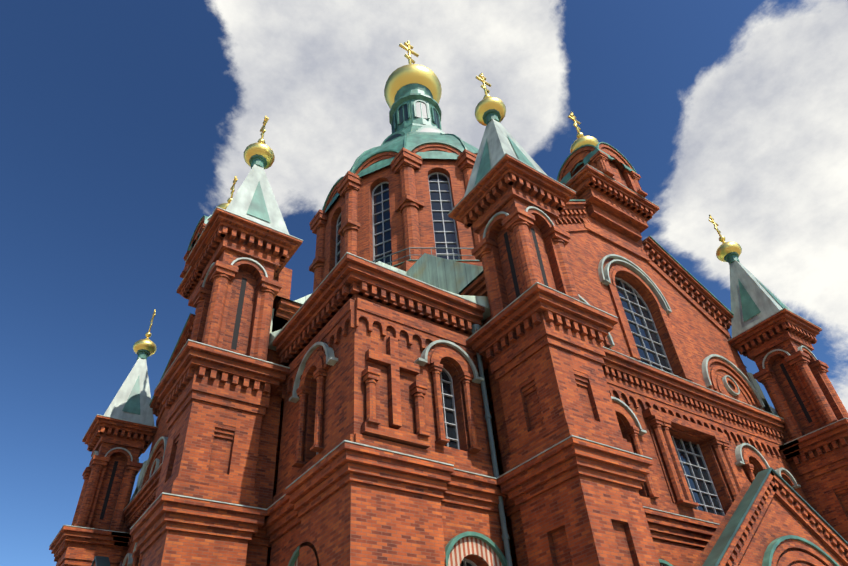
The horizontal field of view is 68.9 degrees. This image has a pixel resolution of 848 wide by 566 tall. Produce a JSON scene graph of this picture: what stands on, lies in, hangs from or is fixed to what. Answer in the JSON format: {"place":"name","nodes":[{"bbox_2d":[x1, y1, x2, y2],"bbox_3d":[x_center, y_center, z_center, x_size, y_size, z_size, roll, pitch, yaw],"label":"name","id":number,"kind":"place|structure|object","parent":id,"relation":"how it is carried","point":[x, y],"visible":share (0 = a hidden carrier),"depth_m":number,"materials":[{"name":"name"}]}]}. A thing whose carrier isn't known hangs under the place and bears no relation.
{"place":"outdoors","nodes":[
{"label":"outdoors","id":0,"kind":"place"},
{"bbox_2d":[91,556,109,565],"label":"copper arm shade","id":1,"kind":"object","parent":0,"point":[101,561],"visible":1,"depth_m":23.29,"materials":[{"name":"teal metal"}]},
{"bbox_2d":[49,208,302,565],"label":"arm","id":2,"kind":"object","parent":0,"point":[218,413],"depth_m":20.24},
{"bbox_2d":[104,154,302,414],"bbox_3d":[-7.492,7.216,31.222,13.788,25.065,20.477,21,-46,-28],"label":"copper arm","id":3,"kind":"object","parent":2,"relation":"on","point":[257,208],"visible":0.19,"depth_m":34.36},
{"bbox_2d":[133,116,274,355],"bbox_3d":[-12.300,-3.678,36.672,2.826,8.727,19.300,21,-46,-28],"label":"cupola","id":4,"kind":"object","parent":3,"relation":"on","point":[262,148],"visible":0.62,"depth_m":29.59,"materials":[{"name":"gold metal"}]},
{"bbox_2d":[49,164,302,565],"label":"pale copper arm","id":5,"kind":"object","parent":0,"point":[239,204],"visible":0.25,"depth_m":27.18},
{"bbox_2d":[263,253,506,565],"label":"block","id":6,"kind":"structure","parent":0,"point":[378,329],"depth_m":16.96,"materials":[{"name":"red brick"}]},
{"bbox_2d":[268,253,489,344],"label":"roof","id":7,"kind":"structure","parent":6,"relation":"on","point":[454,277],"depth_m":28.06,"materials":[{"name":"teal metal"}]},
{"bbox_2d":[371,247,475,265],"bbox_3d":[0.897,4.296,41.710,18.306,1.125,18.306,21,-46,-28],"label":"railing","id":8,"kind":"object","parent":7,"relation":"on","point":[431,248],"visible":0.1,"depth_m":34.91,"materials":[{"name":"metal"}]},
{"bbox_2d":[267,252,496,509],"bbox_3d":[-1.135,4.656,20.428,7.490,5.980,7.490,21,-46,-28],"label":"trim","id":9,"kind":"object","parent":6,"relation":"on","point":[331,359],"visible":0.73,"depth_m":19.11,"materials":[{"name":"metal"}]},
{"bbox_2d":[316,368,476,565],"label":"block frame","id":10,"kind":"object","parent":6,"relation":"in","point":[464,560],"visible":0.25,"depth_m":18.40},
{"bbox_2d":[288,531,507,565],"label":"window hoods","id":11,"kind":"object","parent":6,"relation":"on","point":[483,538],"visible":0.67,"depth_m":15.74,"materials":[{"name":"green metal"}]},
{"bbox_2d":[294,537,501,565],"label":"striped window arch","id":12,"kind":"structure","parent":6,"relation":"on","point":[462,548],"depth_m":15.61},
{"bbox_2d":[309,143,482,291],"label":"drum","id":13,"kind":"object","parent":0,"point":[405,173],"depth_m":40.32,"materials":[{"name":"red brick"}]},
{"bbox_2d":[314,83,479,266],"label":"dome roof","id":14,"kind":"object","parent":13,"relation":"on","point":[412,138],"depth_m":49.90,"materials":[{"name":"teal metal"}]},
{"bbox_2d":[384,41,441,108],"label":"golden dome","id":15,"kind":"object","parent":14,"relation":"on","point":[402,76],"visible":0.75,"depth_m":59.12,"materials":[{"name":"gold metal"}]},
{"bbox_2d":[335,172,459,264],"bbox_3d":[0.574,0.539,44.835,14.989,8.420,14.989,21,-46,-28],"label":"frame","id":16,"kind":"object","parent":13,"relation":"in","point":[383,221],"visible":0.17,"depth_m":39.85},
{"bbox_2d":[0,0,847,565],"label":"sky","id":17,"kind":"structure","parent":0,"point":[125,124],"materials":[{"name":"blue"}]},
{"bbox_2d":[471,324,512,565],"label":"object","id":18,"kind":"object","parent":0,"point":[505,534],"visible":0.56,"depth_m":17.75,"materials":[{"name":"grey metal"}]},
{"bbox_2d":[447,118,847,524],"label":"pale copper arm","id":19,"kind":"object","parent":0,"point":[500,146],"visible":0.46,"depth_m":28.01},
{"bbox_2d":[448,144,847,565],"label":"arm","id":20,"kind":"object","parent":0,"point":[555,372],"depth_m":21.91},
{"bbox_2d":[458,109,838,565],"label":"copper arm","id":21,"kind":"object","parent":20,"relation":"on","point":[750,308],"visible":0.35,"depth_m":27.19},
{"bbox_2d":[475,73,741,261],"bbox_3d":[9.601,-7.350,34.519,19.300,8.727,2.826,21,-46,-28],"label":"cupola","id":22,"kind":"object","parent":21,"relation":"on","point":[488,102],"visible":0.79,"depth_m":34.72,"materials":[{"name":"gold metal"}]},
{"bbox_2d":[615,277,724,515],"bbox_3d":[10.010,5.908,24.761,9.540,15.920,0.070,21,-46,-28],"label":"arm frame","id":23,"kind":"object","parent":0,"point":[670,369],"visible":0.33,"depth_m":26.67,"materials":[{"name":"grey metal"}]},
{"bbox_2d":[702,467,847,565],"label":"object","id":24,"kind":"object","parent":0,"point":[720,547],"visible":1,"depth_m":18.86,"materials":[{"name":"green metal"}]},
{"bbox_3d":[-15.401,22.526,30.734,5.270,18.596,5.270,21,-46,-28],"label":"block","id":25,"kind":"object","parent":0,"visible":0},
{"bbox_2d":[130,460,147,500],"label":"copper roof","id":26,"kind":"structure","parent":25,"relation":"on","point":[140,477],"depth_m":33.49,"materials":[{"name":"green metal"}]},
{"bbox_3d":[19.819,16.620,27.272,5.270,18.596,5.270,21,-46,-28],"label":"block","id":27,"kind":"object","parent":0,"visible":0},
{"bbox_2d":[747,372,777,415],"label":"copper roof","id":28,"kind":"structure","parent":27,"relation":"on","point":[767,407],"depth_m":30.52,"materials":[{"name":"metal"}]}
]}

